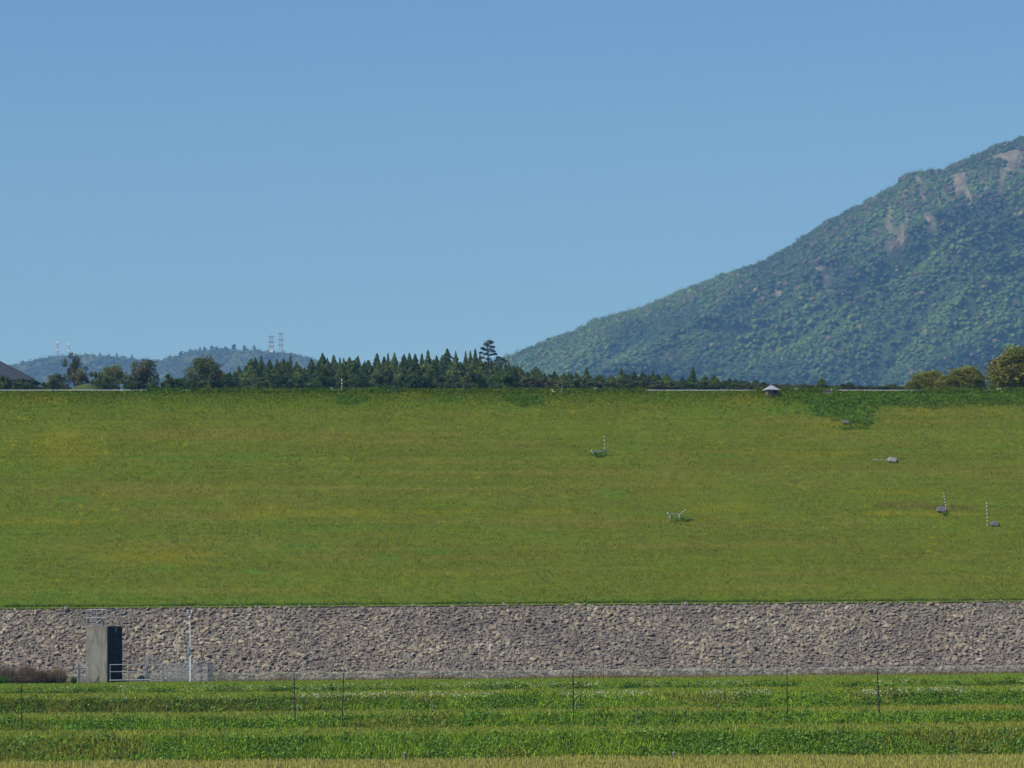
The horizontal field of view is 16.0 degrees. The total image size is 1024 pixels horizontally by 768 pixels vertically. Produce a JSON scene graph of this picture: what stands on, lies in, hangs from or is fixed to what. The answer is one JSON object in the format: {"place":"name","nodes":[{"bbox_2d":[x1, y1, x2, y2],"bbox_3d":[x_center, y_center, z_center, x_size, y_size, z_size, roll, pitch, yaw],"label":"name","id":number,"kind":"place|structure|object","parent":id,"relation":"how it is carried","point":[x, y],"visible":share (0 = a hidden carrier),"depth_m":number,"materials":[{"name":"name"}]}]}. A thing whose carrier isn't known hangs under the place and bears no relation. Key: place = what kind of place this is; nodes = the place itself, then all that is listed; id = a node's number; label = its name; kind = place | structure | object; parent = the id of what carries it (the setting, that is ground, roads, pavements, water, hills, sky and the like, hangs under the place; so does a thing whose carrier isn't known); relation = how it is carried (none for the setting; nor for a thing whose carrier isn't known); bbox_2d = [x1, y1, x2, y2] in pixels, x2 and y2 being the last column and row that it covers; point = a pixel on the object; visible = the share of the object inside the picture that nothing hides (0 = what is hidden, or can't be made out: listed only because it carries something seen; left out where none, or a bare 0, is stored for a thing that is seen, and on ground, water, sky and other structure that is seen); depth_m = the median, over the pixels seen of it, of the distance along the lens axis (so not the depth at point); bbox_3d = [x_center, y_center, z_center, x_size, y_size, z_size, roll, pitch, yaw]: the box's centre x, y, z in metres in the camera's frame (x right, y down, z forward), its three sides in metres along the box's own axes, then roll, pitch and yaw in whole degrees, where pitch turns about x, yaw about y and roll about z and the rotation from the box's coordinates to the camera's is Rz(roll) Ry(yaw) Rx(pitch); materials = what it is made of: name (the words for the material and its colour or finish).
{"place":"outdoors","nodes":[
{"label":"outdoors","id":0,"kind":"place"},
{"bbox_2d":[25,360,271,386],"bbox_3d":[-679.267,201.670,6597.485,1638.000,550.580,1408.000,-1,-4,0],"label":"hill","id":1,"kind":"structure","parent":0,"point":[115,364],"depth_m":6723.20,"materials":[{"name":"green plant"}]},
{"bbox_2d":[9,347,317,390],"bbox_3d":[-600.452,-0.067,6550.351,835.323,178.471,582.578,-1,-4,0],"label":"hill forest","id":2,"kind":"object","parent":1,"relation":"on","point":[98,359],"depth_m":6722.34,"materials":[{"name":"green plant"}]},
{"bbox_2d":[0,391,1023,608],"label":"dam slope","id":3,"kind":"structure","parent":0,"point":[711,587],"depth_m":344.50,"materials":[{"name":"green plant"}]},
{"bbox_2d":[0,386,1023,521],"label":"crest weeds","id":4,"kind":"object","parent":3,"relation":"on","point":[787,395],"visible":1,"depth_m":376.14,"materials":[{"name":"green plant"}]},
{"bbox_2d":[0,595,1023,606],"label":"edge grass","id":5,"kind":"structure","parent":3,"relation":"on","point":[493,602],"depth_m":318.14,"materials":[{"name":"green plant"}]},
{"bbox_2d":[147,387,1023,392],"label":"crest grass","id":6,"kind":"structure","parent":3,"relation":"on","point":[479,389],"depth_m":377.92,"materials":[{"name":"green plant"}]},
{"bbox_2d":[762,385,779,396],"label":"valve hut","id":7,"kind":"object","parent":3,"relation":"on","point":[771,390],"visible":1,"depth_m":379.97,"materials":[{"name":"metal"}]},
{"bbox_2d":[0,602,1023,673],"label":"rock bedding","id":8,"kind":"object","parent":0,"point":[622,623],"visible":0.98,"depth_m":312.05,"materials":[{"name":"grey gravel"}]},
{"bbox_2d":[0,599,1023,673],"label":"riprap","id":9,"kind":"object","parent":8,"relation":"on","point":[796,625],"visible":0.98,"depth_m":311.81,"materials":[{"name":"stone"}]},
{"bbox_2d":[0,673,1023,767],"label":"field","id":10,"kind":"structure","parent":0,"point":[398,688],"depth_m":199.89,"materials":[{"name":"green plant"}]},
{"bbox_2d":[0,666,17,683],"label":"dry bush","id":11,"kind":"object","parent":10,"relation":"on","point":[5,672],"visible":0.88,"depth_m":297.42,"materials":[{"name":"brown plant"}]},
{"bbox_2d":[8,674,31,683],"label":"dry bush","id":12,"kind":"object","parent":10,"relation":"on","point":[17,679],"visible":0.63,"depth_m":295.78,"materials":[{"name":"brown plant"}]},
{"bbox_2d":[12,662,37,683],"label":"dry bush","id":13,"kind":"object","parent":10,"relation":"on","point":[26,671],"visible":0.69,"depth_m":297.21,"materials":[{"name":"brown plant"}]},
{"bbox_2d":[31,668,54,683],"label":"dry bush","id":14,"kind":"object","parent":10,"relation":"on","point":[43,676],"visible":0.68,"depth_m":296.75,"materials":[{"name":"brown plant"}]},
{"bbox_2d":[49,666,67,683],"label":"dry bush","id":15,"kind":"object","parent":10,"relation":"on","point":[59,677],"visible":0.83,"depth_m":297.31,"materials":[{"name":"brown plant"}]},
{"bbox_2d":[78,663,88,682],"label":"fence","id":16,"kind":"object","parent":10,"relation":"on","point":[79,667],"visible":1,"depth_m":296.50,"materials":[{"name":"metal"}]},
{"bbox_2d":[86,609,121,682],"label":"intake tower","id":17,"kind":"structure","parent":10,"relation":"on","point":[103,647],"depth_m":297.41,"materials":[{"name":"concrete"}]},
{"bbox_2d":[109,664,149,682],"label":"pipe railing","id":18,"kind":"object","parent":10,"relation":"on","point":[127,671],"visible":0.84,"depth_m":296.49,"materials":[{"name":"metal"}]},
{"bbox_2d":[146,654,162,681],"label":"swing gate","id":19,"kind":"structure","parent":10,"relation":"on","point":[147,668],"depth_m":296.66,"materials":[{"name":"metal"}]},
{"bbox_2d":[161,663,212,681],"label":"fence","id":20,"kind":"object","parent":10,"relation":"on","point":[192,669],"visible":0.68,"depth_m":296.53,"materials":[{"name":"metal"}]},
{"bbox_2d":[187,610,194,681],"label":"instrument pole","id":21,"kind":"object","parent":10,"relation":"on","point":[189,650],"visible":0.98,"depth_m":295.95,"materials":[{"name":"grey metal"}]},
{"bbox_2d":[0,752,1023,767],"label":"wheat","id":22,"kind":"object","parent":10,"relation":"on","point":[802,760],"visible":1,"depth_m":152.76,"materials":[{"name":"yellow plant"}]},
{"bbox_2d":[0,672,1023,739],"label":"tread grass","id":23,"kind":"structure","parent":10,"relation":"on","point":[834,679],"depth_m":202.36,"materials":[{"name":"green plant"}]},
{"bbox_2d":[43,693,999,754],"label":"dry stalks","id":24,"kind":"object","parent":10,"relation":"on","point":[573,724],"visible":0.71,"depth_m":171.95,"materials":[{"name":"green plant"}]},
{"bbox_2d":[26,677,1023,701],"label":"white flowers","id":25,"kind":"object","parent":10,"relation":"on","point":[562,693],"visible":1,"depth_m":200.05,"materials":[{"name":"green plant"}]},
{"bbox_2d":[64,669,1023,682],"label":"dry grass","id":26,"kind":"structure","parent":10,"relation":"on","point":[631,676],"depth_m":305.05,"materials":[{"name":"plant"}]},
{"bbox_2d":[66,665,1023,681],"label":"toe wall","id":27,"kind":"structure","parent":10,"relation":"on","point":[317,675],"depth_m":305.83,"materials":[{"name":"grey concrete"}]},
{"bbox_2d":[0,0,1023,365],"label":"sky","id":28,"kind":"structure","parent":0,"point":[345,179],"materials":[{"name":"blue"}]},
{"bbox_2d":[520,146,1023,387],"bbox_3d":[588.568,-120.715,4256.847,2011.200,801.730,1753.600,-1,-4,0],"label":"mountain","id":29,"kind":"structure","parent":0,"point":[893,246],"depth_m":4322.30,"materials":[{"name":"green plant"}]},
{"bbox_2d":[489,135,1023,386],"bbox_3d":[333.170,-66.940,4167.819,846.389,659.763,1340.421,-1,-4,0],"label":"mountain forest","id":30,"kind":"object","parent":29,"relation":"on","point":[870,260],"depth_m":4374.31,"materials":[{"name":"green plant"}]},
{"bbox_3d":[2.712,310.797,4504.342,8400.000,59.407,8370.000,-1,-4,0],"label":"ground","id":31,"kind":"structure","parent":0,"visible":0},
{"bbox_2d":[0,375,14,390],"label":"shrub","id":32,"kind":"object","parent":31,"relation":"on","point":[3,383],"visible":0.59,"depth_m":481.16,"materials":[{"name":"green plant"}]},
{"bbox_2d":[8,378,28,390],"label":"shrub","id":33,"kind":"object","parent":31,"relation":"on","point":[21,386],"visible":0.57,"depth_m":480.74,"materials":[{"name":"green plant"}]},
{"bbox_2d":[0,361,40,390],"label":"house","id":34,"kind":"structure","parent":31,"relation":"on","point":[12,374],"depth_m":498.28,"materials":[{"name":"stone"}]},
{"bbox_2d":[23,379,41,390],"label":"shrub","id":35,"kind":"object","parent":31,"relation":"on","point":[34,387],"visible":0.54,"depth_m":480.72,"materials":[{"name":"green plant"}]},
{"bbox_2d":[46,372,66,390],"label":"shrub","id":36,"kind":"object","parent":31,"relation":"on","point":[55,380],"visible":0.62,"depth_m":570.94,"materials":[{"name":"green plant"}]},
{"bbox_2d":[61,352,81,386],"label":"broadleaf tree","id":37,"kind":"object","parent":31,"relation":"on","point":[71,371],"visible":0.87,"depth_m":601.77,"materials":[{"name":"green plant"}]},
{"bbox_2d":[74,366,94,385],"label":"broadleaf tree","id":38,"kind":"object","parent":31,"relation":"on","point":[81,376],"visible":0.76,"depth_m":596.14,"materials":[{"name":"green plant"}]},
{"bbox_2d":[69,383,100,391],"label":"grassy mound","id":39,"kind":"object","parent":31,"relation":"on","point":[87,386],"visible":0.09,"depth_m":543.47,"materials":[{"name":"green plant"}]},
{"bbox_2d":[91,371,101,385],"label":"shrub","id":40,"kind":"object","parent":31,"relation":"on","point":[96,380],"visible":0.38,"depth_m":586.57,"materials":[{"name":"green plant"}]},
{"bbox_2d":[99,377,116,391],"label":"shrub","id":41,"kind":"object","parent":31,"relation":"on","point":[106,385],"visible":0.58,"depth_m":560.96,"materials":[{"name":"green plant"}]},
{"bbox_2d":[97,363,128,390],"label":"broadleaf tree","id":42,"kind":"object","parent":31,"relation":"on","point":[114,374],"visible":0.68,"depth_m":591.27,"materials":[{"name":"green plant"}]},
{"bbox_2d":[116,375,135,390],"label":"shrub","id":43,"kind":"object","parent":31,"relation":"on","point":[127,384],"visible":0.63,"depth_m":561.03,"materials":[{"name":"green plant"}]},
{"bbox_2d":[131,378,146,391],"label":"shrub","id":44,"kind":"object","parent":31,"relation":"on","point":[138,384],"visible":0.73,"depth_m":561.06,"materials":[{"name":"green plant"}]},
{"bbox_2d":[126,358,161,385],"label":"broadleaf tree","id":45,"kind":"object","parent":31,"relation":"on","point":[143,371],"visible":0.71,"depth_m":590.92,"materials":[{"name":"green plant"}]},
{"bbox_2d":[145,377,159,388],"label":"shrub","id":46,"kind":"object","parent":31,"relation":"on","point":[153,383],"visible":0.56,"depth_m":561.36,"materials":[{"name":"green plant"}]},
{"bbox_2d":[159,374,176,388],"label":"shrub","id":47,"kind":"object","parent":31,"relation":"on","point":[166,383],"visible":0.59,"depth_m":561.26,"materials":[{"name":"green plant"}]},
{"bbox_2d":[173,377,189,390],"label":"shrub","id":48,"kind":"object","parent":31,"relation":"on","point":[181,383],"visible":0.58,"depth_m":561.11,"materials":[{"name":"green plant"}]},
{"bbox_2d":[185,375,198,390],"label":"shrub","id":49,"kind":"object","parent":31,"relation":"on","point":[193,383],"visible":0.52,"depth_m":560.85,"materials":[{"name":"green plant"}]},
{"bbox_2d":[183,354,221,386],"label":"broadleaf tree","id":50,"kind":"object","parent":31,"relation":"on","point":[203,367],"visible":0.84,"depth_m":586.01,"materials":[{"name":"green plant"}]},
{"bbox_2d":[206,366,224,389],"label":"shrub","id":51,"kind":"object","parent":31,"relation":"on","point":[214,381],"visible":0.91,"depth_m":560.92,"materials":[{"name":"green plant"}]},
{"bbox_2d":[219,373,239,387],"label":"bushy tree","id":52,"kind":"object","parent":31,"relation":"on","point":[227,379],"visible":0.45,"depth_m":578.22,"materials":[{"name":"green plant"}]},
{"bbox_2d":[237,358,262,383],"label":"conifer","id":53,"kind":"object","parent":31,"relation":"on","point":[251,371],"visible":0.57,"depth_m":644.29,"materials":[{"name":"green plant"}]},
{"bbox_2d":[247,378,269,389],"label":"bushy tree","id":54,"kind":"object","parent":31,"relation":"on","point":[258,385],"visible":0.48,"depth_m":585.55,"materials":[{"name":"green plant"}]},
{"bbox_2d":[260,369,289,389],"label":"bushy tree","id":55,"kind":"object","parent":31,"relation":"on","point":[276,381],"visible":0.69,"depth_m":581.58,"materials":[{"name":"green plant"}]},
{"bbox_2d":[286,377,305,388],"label":"bushy tree","id":56,"kind":"object","parent":31,"relation":"on","point":[295,382],"visible":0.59,"depth_m":584.61,"materials":[{"name":"green plant"}]},
{"bbox_2d":[291,365,310,379],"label":"conifer","id":57,"kind":"object","parent":31,"relation":"on","point":[299,372],"visible":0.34,"depth_m":611.80,"materials":[{"name":"green plant"}]},
{"bbox_2d":[309,362,320,383],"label":"conifer","id":58,"kind":"object","parent":31,"relation":"on","point":[317,371],"visible":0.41,"depth_m":624.53,"materials":[{"name":"green plant"}]},
{"bbox_2d":[314,367,336,389],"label":"bushy tree","id":59,"kind":"object","parent":31,"relation":"on","point":[326,378],"visible":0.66,"depth_m":577.12,"materials":[{"name":"green plant"}]},
{"bbox_2d":[336,363,348,386],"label":"conifer","id":60,"kind":"object","parent":31,"relation":"on","point":[342,371],"visible":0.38,"depth_m":620.44,"materials":[{"name":"green plant"}]},
{"bbox_2d":[337,373,355,389],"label":"bushy tree","id":61,"kind":"object","parent":31,"relation":"on","point":[347,382],"visible":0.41,"depth_m":608.10,"materials":[{"name":"green plant"}]},
{"bbox_2d":[346,360,359,377],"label":"conifer","id":62,"kind":"object","parent":31,"relation":"on","point":[353,367],"visible":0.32,"depth_m":640.03,"materials":[{"name":"green plant"}]},
{"bbox_2d":[349,373,367,389],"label":"bushy tree","id":63,"kind":"object","parent":31,"relation":"on","point":[356,382],"visible":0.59,"depth_m":587.73,"materials":[{"name":"green plant"}]},
{"bbox_2d":[360,363,370,386],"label":"conifer","id":64,"kind":"object","parent":31,"relation":"on","point":[363,371],"visible":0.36,"depth_m":628.44,"materials":[{"name":"green plant"}]},
{"bbox_2d":[369,370,395,389],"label":"bushy tree","id":65,"kind":"object","parent":31,"relation":"on","point":[383,378],"visible":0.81,"depth_m":588.80,"materials":[{"name":"green plant"}]},
{"bbox_2d":[392,362,409,380],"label":"conifer","id":66,"kind":"object","parent":31,"relation":"on","point":[400,371],"visible":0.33,"depth_m":616.31,"materials":[{"name":"green plant"}]},
{"bbox_2d":[402,370,428,389],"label":"bushy tree","id":67,"kind":"object","parent":31,"relation":"on","point":[413,378],"visible":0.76,"depth_m":577.45,"materials":[{"name":"green plant"}]},
{"bbox_2d":[410,354,420,375],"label":"conifer","id":68,"kind":"object","parent":31,"relation":"on","point":[414,365],"visible":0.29,"depth_m":647.65,"materials":[{"name":"green plant"}]},
{"bbox_2d":[420,350,432,367],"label":"conifer","id":69,"kind":"object","parent":31,"relation":"on","point":[428,361],"visible":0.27,"depth_m":660.83,"materials":[{"name":"green plant"}]},
{"bbox_2d":[418,367,437,388],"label":"bushy tree","id":70,"kind":"object","parent":31,"relation":"on","point":[428,374],"visible":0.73,"depth_m":580.59,"materials":[{"name":"green plant"}]},
{"bbox_2d":[428,359,442,377],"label":"conifer","id":71,"kind":"object","parent":31,"relation":"on","point":[433,369],"visible":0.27,"depth_m":614.65,"materials":[{"name":"green plant"}]},
{"bbox_2d":[431,372,447,385],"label":"bushy tree","id":72,"kind":"object","parent":31,"relation":"on","point":[439,377],"visible":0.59,"depth_m":603.97,"materials":[{"name":"green plant"}]},
{"bbox_2d":[438,348,454,378],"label":"conifer","id":73,"kind":"object","parent":31,"relation":"on","point":[444,365],"visible":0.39,"depth_m":642.53,"materials":[{"name":"green plant"}]},
{"bbox_2d":[438,379,458,388],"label":"bushy tree","id":74,"kind":"object","parent":31,"relation":"on","point":[449,386],"visible":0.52,"depth_m":601.32,"materials":[{"name":"green plant"}]},
{"bbox_2d":[444,361,464,381],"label":"conifer","id":75,"kind":"object","parent":31,"relation":"on","point":[456,369],"visible":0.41,"depth_m":630.34,"materials":[{"name":"green plant"}]},
{"bbox_2d":[460,366,484,388],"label":"bushy tree","id":76,"kind":"object","parent":31,"relation":"on","point":[474,380],"visible":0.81,"depth_m":594.08,"materials":[{"name":"green plant"}]},
{"bbox_2d":[476,360,487,379],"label":"conifer","id":77,"kind":"object","parent":31,"relation":"on","point":[481,366],"visible":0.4,"depth_m":614.16,"materials":[{"name":"green plant"}]},
{"bbox_2d":[486,370,499,389],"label":"bushy tree","id":78,"kind":"object","parent":31,"relation":"on","point":[490,380],"visible":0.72,"depth_m":578.98,"materials":[{"name":"green plant"}]},
{"bbox_2d":[478,339,508,374],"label":"pine tree","id":79,"kind":"object","parent":31,"relation":"on","point":[488,344],"visible":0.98,"depth_m":641.95,"materials":[{"name":"green plant"}]},
{"bbox_2d":[490,370,519,388],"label":"bushy tree","id":80,"kind":"object","parent":31,"relation":"on","point":[508,379],"visible":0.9,"depth_m":577.12,"materials":[{"name":"green plant"}]},
{"bbox_2d":[519,375,547,388],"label":"bushy tree","id":81,"kind":"object","parent":31,"relation":"on","point":[534,381],"visible":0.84,"depth_m":594.45,"materials":[{"name":"green plant"}]},
{"bbox_2d":[543,379,567,388],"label":"bushy tree","id":82,"kind":"object","parent":31,"relation":"on","point":[554,383],"visible":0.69,"depth_m":596.71,"materials":[{"name":"green plant"}]},
{"bbox_2d":[563,379,583,389],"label":"bushy tree","id":83,"kind":"object","parent":31,"relation":"on","point":[572,383],"visible":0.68,"depth_m":578.39,"materials":[{"name":"green plant"}]},
{"bbox_2d":[570,376,598,388],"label":"bushy tree","id":84,"kind":"object","parent":31,"relation":"on","point":[582,379],"visible":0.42,"depth_m":605.08,"materials":[{"name":"green plant"}]},
{"bbox_2d":[585,379,613,388],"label":"bushy tree","id":85,"kind":"object","parent":31,"relation":"on","point":[601,383],"visible":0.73,"depth_m":600.51,"materials":[{"name":"green plant"}]},
{"bbox_2d":[617,380,639,388],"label":"bushy tree","id":86,"kind":"object","parent":31,"relation":"on","point":[625,385],"visible":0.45,"depth_m":587.66,"materials":[{"name":"green plant"}]},
{"bbox_2d":[632,378,655,389],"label":"bushy tree","id":87,"kind":"object","parent":31,"relation":"on","point":[644,382],"visible":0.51,"depth_m":594.75,"materials":[{"name":"green plant"}]},
{"bbox_2d":[644,382,668,389],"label":"bushy tree","id":88,"kind":"object","parent":31,"relation":"on","point":[656,386],"visible":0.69,"depth_m":585.98,"materials":[{"name":"green plant"}]},
{"bbox_2d":[663,382,691,391],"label":"bushy tree","id":89,"kind":"object","parent":31,"relation":"on","point":[675,387],"visible":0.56,"depth_m":589.92,"materials":[{"name":"green plant"}]},
{"bbox_2d":[678,381,698,391],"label":"bushy tree","id":90,"kind":"object","parent":31,"relation":"on","point":[686,385],"visible":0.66,"depth_m":597.17,"materials":[{"name":"green plant"}]},
{"bbox_2d":[694,381,712,391],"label":"bushy tree","id":91,"kind":"object","parent":31,"relation":"on","point":[704,385],"visible":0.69,"depth_m":591.23,"materials":[{"name":"green plant"}]},
{"bbox_2d":[710,384,727,389],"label":"bushy tree","id":92,"kind":"object","parent":31,"relation":"on","point":[719,387],"visible":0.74,"depth_m":591.59,"materials":[{"name":"green plant"}]},
{"bbox_2d":[718,381,739,389],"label":"bushy tree","id":93,"kind":"object","parent":31,"relation":"on","point":[732,384],"visible":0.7,"depth_m":601.19,"materials":[{"name":"green plant"}]},
{"bbox_2d":[809,378,828,389],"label":"conifer","id":94,"kind":"object","parent":31,"relation":"on","point":[821,382],"visible":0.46,"depth_m":560.99,"materials":[{"name":"green plant"}]},
{"bbox_2d":[904,380,924,389],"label":"broadleaf tree","id":95,"kind":"object","parent":31,"relation":"on","point":[914,385],"visible":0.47,"depth_m":428.57,"materials":[{"name":"green plant"}]},
{"bbox_2d":[904,370,943,388],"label":"broadleaf tree","id":96,"kind":"object","parent":31,"relation":"on","point":[926,379],"visible":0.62,"depth_m":429.67,"materials":[{"name":"green plant"}]},
{"bbox_2d":[932,374,963,389],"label":"broadleaf tree","id":97,"kind":"object","parent":31,"relation":"on","point":[945,381],"visible":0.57,"depth_m":425.36,"materials":[{"name":"green plant"}]},
{"bbox_2d":[948,365,988,388],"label":"broadleaf tree","id":98,"kind":"object","parent":31,"relation":"on","point":[969,376],"visible":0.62,"depth_m":431.72,"materials":[{"name":"green plant"}]},
{"bbox_2d":[983,344,1023,388],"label":"broadleaf tree","id":99,"kind":"object","parent":31,"relation":"on","point":[1007,367],"visible":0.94,"depth_m":439.19,"materials":[{"name":"green plant"}]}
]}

